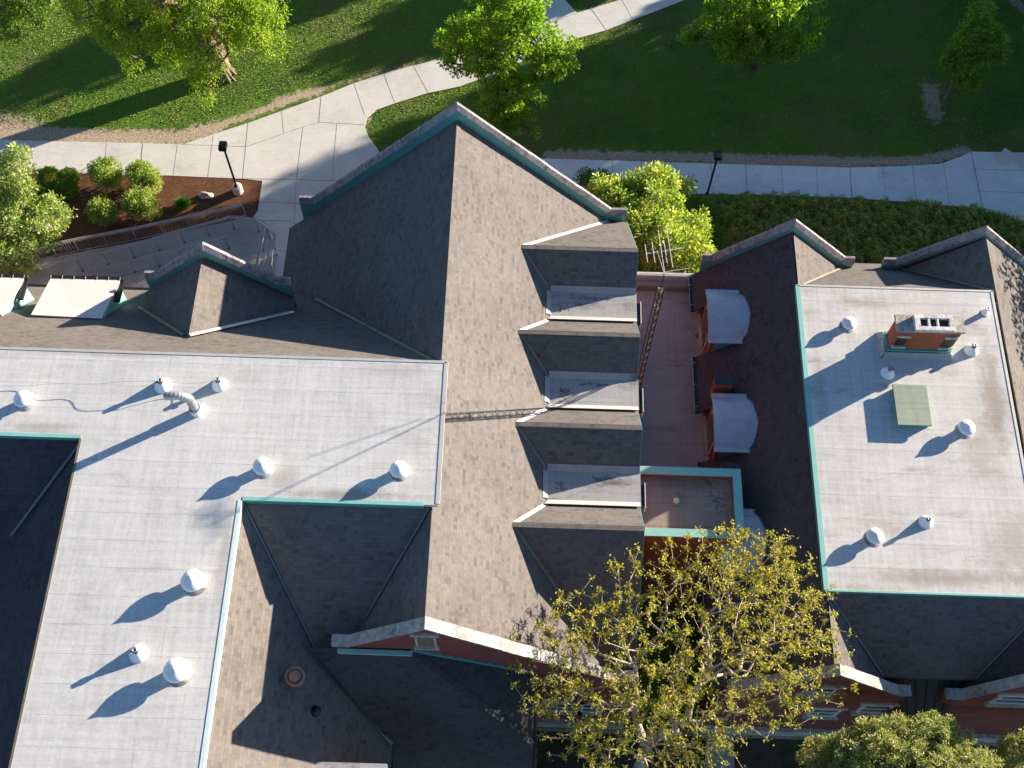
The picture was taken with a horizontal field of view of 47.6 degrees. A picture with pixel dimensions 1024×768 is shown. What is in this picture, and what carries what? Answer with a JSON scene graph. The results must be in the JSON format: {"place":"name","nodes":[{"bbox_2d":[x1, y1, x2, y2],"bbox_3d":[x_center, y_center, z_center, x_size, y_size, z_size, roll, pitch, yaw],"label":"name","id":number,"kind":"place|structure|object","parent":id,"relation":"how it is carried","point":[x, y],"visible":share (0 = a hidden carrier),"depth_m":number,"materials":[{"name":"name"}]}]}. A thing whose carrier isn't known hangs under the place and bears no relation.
{"place":"outdoors","nodes":[
{"label":"outdoors","id":0,"kind":"place"},
{"bbox_2d":[0,0,683,275],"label":"path","id":1,"kind":"structure","parent":0,"point":[289,156],"depth_m":65.92,"materials":[{"name":"concrete"}]},
{"bbox_2d":[0,0,1023,767],"bbox_3d":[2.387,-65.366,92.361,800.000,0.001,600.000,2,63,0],"label":"lawn","id":2,"kind":"structure","parent":0,"point":[774,752],"depth_m":67.83,"materials":[{"name":"green plant"}]},
{"bbox_2d":[0,0,60,47],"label":"broadleaf tree","id":3,"kind":"object","parent":2,"relation":"on","point":[12,8],"visible":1,"depth_m":62.88,"materials":[{"name":"green plant"}]},
{"bbox_2d":[0,169,261,273],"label":"planting bed","id":4,"kind":"object","parent":2,"relation":"on","point":[220,189],"visible":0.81,"depth_m":64.01,"materials":[{"name":"brown soil"}]},
{"bbox_2d":[26,181,43,202],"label":"boxwood shrub","id":5,"kind":"object","parent":4,"relation":"on","point":[40,186],"visible":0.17,"depth_m":63.48,"materials":[{"name":"green plant"}]},
{"bbox_2d":[0,140,77,278],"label":"tree","id":6,"kind":"object","parent":4,"relation":"on","point":[18,244],"visible":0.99,"depth_m":59.20,"materials":[{"name":"green plant"}]},
{"bbox_2d":[36,187,57,205],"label":"boxwood shrub","id":7,"kind":"object","parent":4,"relation":"on","point":[46,190],"visible":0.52,"depth_m":63.52,"materials":[{"name":"green plant"}]},
{"bbox_2d":[37,166,60,186],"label":"boxwood shrub","id":8,"kind":"object","parent":4,"relation":"on","point":[43,172],"visible":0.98,"depth_m":63.90,"materials":[{"name":"green plant"}]},
{"bbox_2d":[53,177,78,200],"bbox_3d":[-24.531,-10.768,63.886,1.337,1.096,1.356,-41,71,-19],"label":"boxwood shrub","id":9,"kind":"object","parent":4,"relation":"on","point":[60,184],"visible":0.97,"depth_m":63.64,"materials":[{"name":"green plant"}]},
{"bbox_2d":[57,166,80,188],"bbox_3d":[-24.499,-11.453,64.281,1.328,1.009,1.254,2,63,0],"label":"boxwood shrub","id":10,"kind":"object","parent":4,"relation":"on","point":[73,172],"visible":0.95,"depth_m":64.05,"materials":[{"name":"green plant"}]},
{"bbox_2d":[83,194,120,227],"bbox_3d":[-22.174,-9.318,62.912,2.050,1.614,1.879,2,63,0],"label":"leafy shrub","id":11,"kind":"object","parent":4,"relation":"on","point":[100,211],"visible":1,"depth_m":62.63,"materials":[{"name":"green plant"}]},
{"bbox_2d":[86,155,125,190],"bbox_3d":[-22.289,-11.523,63.823,2.032,1.960,2.264,-20,65,-10],"label":"leafy shrub","id":12,"kind":"object","parent":4,"relation":"on","point":[112,176],"visible":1,"depth_m":63.55,"materials":[{"name":"green plant"}]},
{"bbox_2d":[120,184,162,220],"bbox_3d":[-20.103,-9.700,62.970,2.425,1.884,2.110,2,63,0],"label":"leafy shrub","id":13,"kind":"object","parent":4,"relation":"on","point":[143,204],"visible":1,"depth_m":62.70,"materials":[{"name":"green plant"}]},
{"bbox_2d":[124,159,164,194],"bbox_3d":[-20.188,-11.363,63.754,2.339,1.984,2.015,2,63,0],"label":"leafy shrub","id":14,"kind":"object","parent":4,"relation":"on","point":[142,172],"visible":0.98,"depth_m":63.39,"materials":[{"name":"green plant"}]},
{"bbox_2d":[171,195,194,210],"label":"iris clump","id":15,"kind":"object","parent":4,"relation":"on","point":[181,203],"visible":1,"depth_m":63.71,"materials":[{"name":"green plant"}]},
{"bbox_2d":[198,191,213,198],"bbox_3d":[-16.959,-10.431,64.266,0.895,0.468,0.420,2,63,0],"label":"rock","id":16,"kind":"object","parent":4,"relation":"on","point":[204,195],"visible":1,"depth_m":64.15,"materials":[{"name":"white stone"}]},
{"bbox_2d":[218,141,242,195],"bbox_3d":[-15.174,-11.601,62.674,0.560,4.200,0.580,2,63,0],"label":"street lamp","id":17,"kind":"object","parent":4,"relation":"on","point":[237,189],"visible":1,"depth_m":62.94,"materials":[{"name":"metal"}]},
{"bbox_2d":[124,270,154,287],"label":"wall","id":18,"kind":"structure","parent":2,"relation":"on","point":[139,281],"depth_m":61.14,"materials":[{"name":"concrete"}]},
{"bbox_2d":[28,218,275,284],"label":"ramp","id":19,"kind":"structure","parent":2,"relation":"on","point":[244,244],"depth_m":62.54,"materials":[{"name":"concrete"}]},
{"bbox_2d":[18,203,246,273],"bbox_3d":[-20.418,-8.114,62.450,12.175,1.103,1.051,-17,65,-9],"label":"handrail","id":20,"kind":"object","parent":19,"relation":"on","point":[139,227],"visible":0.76,"depth_m":62.30,"materials":[{"name":"metal"}]},
{"bbox_2d":[90,237,229,275],"bbox_3d":[-18.665,-6.636,61.726,7.231,1.103,0.182,-15,64,-8],"label":"handrail","id":21,"kind":"object","parent":19,"relation":"on","point":[145,257],"visible":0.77,"depth_m":61.42,"materials":[{"name":"metal"}]},
{"bbox_2d":[76,215,268,271],"bbox_3d":[-18.107,-7.754,62.297,10.164,1.103,1.249,-11,64,-6],"label":"handrail","id":22,"kind":"object","parent":19,"relation":"on","point":[180,232],"visible":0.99,"depth_m":62.12,"materials":[{"name":"metal"}]},
{"bbox_2d":[258,226,269,268],"bbox_3d":[-13.167,-7.104,62.031,0.279,1.103,2.593,3,63,1],"label":"handrail","id":23,"kind":"object","parent":19,"relation":"on","point":[266,243],"visible":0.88,"depth_m":61.78,"materials":[{"name":"metal"}]},
{"bbox_2d":[269,228,277,275],"bbox_3d":[-12.716,-7.043,62.005,0.296,1.103,2.449,-7,64,-4],"label":"handrail","id":24,"kind":"object","parent":19,"relation":"on","point":[276,254],"visible":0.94,"depth_m":61.71,"materials":[{"name":"metal"}]},
{"bbox_2d":[59,0,292,110],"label":"broadleaf tree","id":25,"kind":"object","parent":2,"relation":"on","point":[158,18],"visible":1,"depth_m":62.25,"materials":[{"name":"green plant"}]},
{"bbox_2d":[0,242,447,767],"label":"wing","id":26,"kind":"structure","parent":2,"relation":"on","point":[125,507],"depth_m":41.04,"materials":[{"name":"white"}]},
{"bbox_2d":[13,390,35,410],"bbox_3d":[-17.638,0.542,41.920,0.731,0.557,0.731,37,68,16],"label":"roof vent","id":27,"kind":"object","parent":26,"relation":"on","point":[22,399],"visible":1,"depth_m":41.82,"materials":[{"name":"white metal"}]},
{"bbox_2d":[129,644,148,662],"bbox_3d":[-12.243,8.732,37.892,0.646,0.494,0.646,-15,64,-8],"label":"plumbing vent","id":28,"kind":"object","parent":26,"relation":"on","point":[140,654],"visible":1,"depth_m":37.95,"materials":[{"name":"white metal"}]},
{"bbox_2d":[154,378,171,393],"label":"roof vent","id":29,"kind":"object","parent":26,"relation":"on","point":[161,387],"visible":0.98,"depth_m":42.35,"materials":[{"name":"white metal"}]},
{"bbox_2d":[0,380,214,385],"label":"lightning cable","id":30,"kind":"object","parent":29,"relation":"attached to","point":[115,382],"visible":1,"depth_m":42.23,"materials":[{"name":"grey metal"}]},
{"bbox_2d":[163,657,192,686],"bbox_3d":[-10.850,9.253,37.537,0.907,0.690,0.907,30,67,14],"label":"roof vent","id":31,"kind":"object","parent":26,"relation":"on","point":[177,671],"visible":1,"depth_m":37.40,"materials":[{"name":"white metal"}]},
{"bbox_2d":[163,391,202,416],"bbox_3d":[-11.699,0.674,41.326,1.014,1.641,0.417,-4,63,-3],"label":"bent exhaust duct","id":32,"kind":"object","parent":26,"relation":"on","point":[191,402],"visible":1,"depth_m":40.86,"materials":[{"name":"white metal"}]},
{"bbox_2d":[180,569,207,595],"bbox_3d":[-10.691,6.590,38.903,0.857,0.652,0.857,7,63,3],"label":"roof vent","id":33,"kind":"object","parent":26,"relation":"on","point":[193,582],"visible":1,"depth_m":38.77,"materials":[{"name":"white metal"}]},
{"bbox_2d":[211,377,227,391],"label":"plumbing vent","id":34,"kind":"object","parent":26,"relation":"on","point":[217,385],"visible":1,"depth_m":42.40,"materials":[{"name":"white metal"}]},
{"bbox_2d":[252,457,273,478],"bbox_3d":[-8.770,2.889,40.840,0.746,0.568,0.746,-21,65,-11],"label":"roof vent","id":35,"kind":"object","parent":26,"relation":"on","point":[263,467],"visible":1,"depth_m":40.72,"materials":[{"name":"white metal"}]},
{"bbox_2d":[285,666,305,686],"bbox_3d":[-7.424,10.217,40.177,0.680,1.240,0.680,2,63,0],"label":"rusty mushroom vent","id":36,"kind":"object","parent":26,"relation":"on","point":[296,678],"visible":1,"depth_m":39.69,"materials":[{"name":"metal"}]},
{"bbox_2d":[311,705,320,716],"bbox_3d":[-6.866,11.380,40.511,0.400,0.550,0.394,2,63,0],"label":"black vent stub","id":37,"kind":"object","parent":26,"relation":"on","point":[315,710],"visible":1,"depth_m":40.51,"materials":[{"name":"metal"}]},
{"bbox_2d":[390,461,408,481],"bbox_3d":[-3.975,3.003,40.860,0.706,0.537,0.706,-31,68,-15],"label":"roof vent","id":38,"kind":"object","parent":26,"relation":"on","point":[399,471],"visible":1,"depth_m":40.74,"materials":[{"name":"white metal"}]},
{"bbox_2d":[283,102,645,767],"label":"gabled hall","id":39,"kind":"structure","parent":2,"relation":"on","point":[494,267],"depth_m":45.54,"materials":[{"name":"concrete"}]},
{"bbox_2d":[538,701,585,714],"bbox_3d":[1.727,13.504,48.497,2.600,1.860,0.210,2,63,0],"label":"window","id":40,"kind":"structure","parent":39,"relation":"in","point":[560,707],"depth_m":48.87,"materials":[{"name":"grey glass"}]},
{"bbox_2d":[577,702,604,715],"bbox_3d":[3.344,13.556,48.491,1.300,1.860,0.210,2,63,0],"label":"window","id":41,"kind":"structure","parent":39,"relation":"in","point":[586,709],"depth_m":49.04,"materials":[{"name":"grey glass"}]},
{"bbox_2d":[431,0,583,140],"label":"maple tree","id":42,"kind":"object","parent":2,"relation":"on","point":[481,34],"visible":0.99,"depth_m":61.95,"materials":[{"name":"green plant"}]},
{"bbox_2d":[62,0,1016,159],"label":"fallen leaves","id":43,"kind":"object","parent":2,"relation":"on","point":[553,101],"visible":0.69,"depth_m":68.22,"materials":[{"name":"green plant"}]},
{"bbox_2d":[572,166,612,189],"bbox_3d":[4.417,-10.856,63.645,2.444,2.268,1.795,2,63,0],"label":"dark shrub","id":44,"kind":"object","parent":2,"relation":"on","point":[586,181],"visible":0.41,"depth_m":63.20,"materials":[{"name":"green plant"}]},
{"bbox_2d":[583,160,717,272],"bbox_3d":[6.995,-7.908,59.938,6.928,6.336,7.013,2,63,0],"label":"lime tree","id":45,"kind":"object","parent":2,"relation":"on","point":[656,184],"visible":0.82,"depth_m":58.10,"materials":[{"name":"green plant"}]},
{"bbox_2d":[505,520,859,767],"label":"sparse tree","id":46,"kind":"object","parent":2,"relation":"on","point":[649,740],"visible":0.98,"depth_m":41.89,"materials":[{"name":"green plant"}]},
{"bbox_2d":[679,193,728,250],"bbox_3d":[10.153,-8.310,62.390,2.536,2.346,4.037,-10,64,-6],"label":"dark shrub","id":47,"kind":"object","parent":2,"relation":"on","point":[695,202],"visible":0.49,"depth_m":62.09,"materials":[{"name":"green plant"}]},
{"bbox_2d":[676,0,829,70],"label":"maple tree","id":48,"kind":"object","parent":2,"relation":"on","point":[759,30],"visible":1,"depth_m":63.82,"materials":[{"name":"green plant"}]},
{"bbox_2d":[688,218,1023,742],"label":"wing","id":49,"kind":"structure","parent":2,"relation":"on","point":[812,440],"depth_m":47.06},
{"bbox_2d":[795,685,844,699],"bbox_3d":[11.673,11.726,44.183,1.550,1.660,0.210,2,63,0],"label":"window","id":50,"kind":"structure","parent":49,"relation":"in","point":[830,690],"depth_m":44.21,"materials":[{"name":"grey glass"}]},
{"bbox_2d":[802,707,848,719],"bbox_3d":[12.787,13.475,47.574,1.550,1.660,0.210,2,63,0],"label":"window","id":51,"kind":"structure","parent":49,"relation":"in","point":[827,713],"depth_m":47.79,"materials":[{"name":"white paint"}]},
{"bbox_2d":[839,316,856,332],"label":"roof vent","id":52,"kind":"object","parent":49,"relation":"on","point":[848,324],"visible":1,"depth_m":48.78,"materials":[{"name":"white metal"}]},
{"bbox_2d":[864,528,883,546],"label":"roof vent","id":53,"kind":"object","parent":49,"relation":"on","point":[874,537],"visible":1,"depth_m":44.52,"materials":[{"name":"white metal"}]},
{"bbox_2d":[851,702,900,715],"bbox_3d":[14.570,13.059,46.633,1.550,1.660,0.210,2,63,0],"label":"window","id":54,"kind":"structure","parent":49,"relation":"in","point":[868,708],"depth_m":46.65,"materials":[{"name":"white paint"}]},
{"bbox_2d":[880,366,894,379],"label":"plumbing vent","id":55,"kind":"object","parent":49,"relation":"on","point":[886,372],"visible":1,"depth_m":47.96,"materials":[{"name":"white metal"}]},
{"bbox_2d":[892,384,931,426],"bbox_3d":[16.233,0.911,47.283,1.400,0.310,1.854,2,63,0],"label":"roof hatch","id":56,"kind":"object","parent":49,"relation":"on","point":[911,405],"visible":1,"depth_m":47.13,"materials":[{"name":"teal metal"}]},
{"bbox_2d":[919,515,932,528],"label":"plumbing vent","id":57,"kind":"object","parent":49,"relation":"on","point":[924,523],"visible":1,"depth_m":45.04,"materials":[{"name":"white metal"}]},
{"bbox_2d":[955,420,975,438],"bbox_3d":[18.291,1.762,46.734,0.736,0.560,0.736,-11,64,-6],"label":"roof vent","id":58,"kind":"object","parent":49,"relation":"on","point":[965,429],"visible":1,"depth_m":46.63,"materials":[{"name":"white metal"}]},
{"bbox_2d":[964,343,978,356],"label":"plumbing vent","id":59,"kind":"object","parent":49,"relation":"on","point":[970,350],"visible":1,"depth_m":48.48,"materials":[{"name":"white metal"}]},
{"bbox_2d":[979,306,989,317],"bbox_3d":[20.096,-3.101,49.270,0.400,0.460,0.400,2,63,0],"label":"open vent pipe","id":60,"kind":"object","parent":49,"relation":"on","point":[984,313],"visible":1,"depth_m":49.32,"materials":[{"name":"white metal"}]},
{"bbox_2d":[984,692,1023,707],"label":"window","id":61,"kind":"structure","parent":49,"relation":"in","point":[1007,700],"depth_m":44.79,"materials":[{"name":"white paint"}]},
{"bbox_2d":[696,188,1023,271],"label":"juniper hedge","id":62,"kind":"object","parent":2,"relation":"on","point":[857,251],"visible":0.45,"depth_m":63.16,"materials":[{"name":"green plant"}]},
{"bbox_2d":[705,150,721,195],"bbox_3d":[10.794,-11.241,62.501,0.400,3.640,0.520,2,63,0],"label":"street lamp","id":63,"kind":"object","parent":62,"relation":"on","point":[717,155],"visible":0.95,"depth_m":60.97,"materials":[{"name":"black metal"}]},
{"bbox_2d":[795,709,1005,767],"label":"tree","id":64,"kind":"object","parent":2,"relation":"on","point":[880,742],"visible":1,"depth_m":41.35,"materials":[{"name":"green plant"}]},
{"bbox_2d":[934,0,1012,102],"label":"young tree","id":65,"kind":"object","parent":2,"relation":"on","point":[968,53],"visible":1,"depth_m":64.96,"materials":[{"name":"green plant"}]},
{"bbox_2d":[994,725,1023,767],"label":"tree","id":66,"kind":"object","parent":2,"relation":"on","point":[1010,755],"visible":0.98,"depth_m":43.78,"materials":[{"name":"green plant"}]},
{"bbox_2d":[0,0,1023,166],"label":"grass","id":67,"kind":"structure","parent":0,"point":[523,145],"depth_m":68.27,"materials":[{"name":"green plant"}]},
{"bbox_2d":[636,272,705,467],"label":"link building","id":68,"kind":"structure","parent":0,"point":[672,425],"depth_m":53.24,"materials":[{"name":"red brick"}]},
{"bbox_2d":[638,225,689,389],"bbox_3d":[5.345,-1.875,46.603,1.330,13.208,1.976,36,68,16],"label":"antenna mast","id":69,"kind":"object","parent":68,"relation":"on","point":[660,290],"visible":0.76,"depth_m":44.22,"materials":[{"name":"metal"}]},
{"bbox_2d":[640,466,744,602],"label":"stair tower","id":70,"kind":"structure","parent":0,"point":[710,499],"depth_m":47.13,"materials":[{"name":"orange brick"}]},
{"bbox_2d":[672,497,678,505],"bbox_3d":[6.593,4.737,46.757,0.260,0.390,0.260,2,63,0],"label":"tower vent pipe","id":71,"kind":"object","parent":70,"relation":"on","point":[675,501],"visible":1,"depth_m":46.61,"materials":[{"name":"metal"}]},
{"bbox_2d":[704,734,734,767],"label":"path","id":72,"kind":"structure","parent":0,"point":[729,759],"depth_m":51.15,"materials":[{"name":"concrete"}]},
{"bbox_2d":[540,151,1023,220],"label":"path","id":73,"kind":"structure","parent":0,"point":[988,180],"depth_m":65.35,"materials":[{"name":"concrete"}]},
{"bbox_2d":[996,148,1013,164],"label":"concrete seat","id":74,"kind":"object","parent":73,"relation":"on","point":[1005,155],"visible":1,"depth_m":65.63,"materials":[{"name":"grey concrete"}]},
{"bbox_2d":[1018,154,1023,166],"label":"concrete seat","id":75,"kind":"object","parent":73,"relation":"on","point":[1021,160],"visible":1,"depth_m":65.72,"materials":[{"name":"grey concrete"}]}
]}

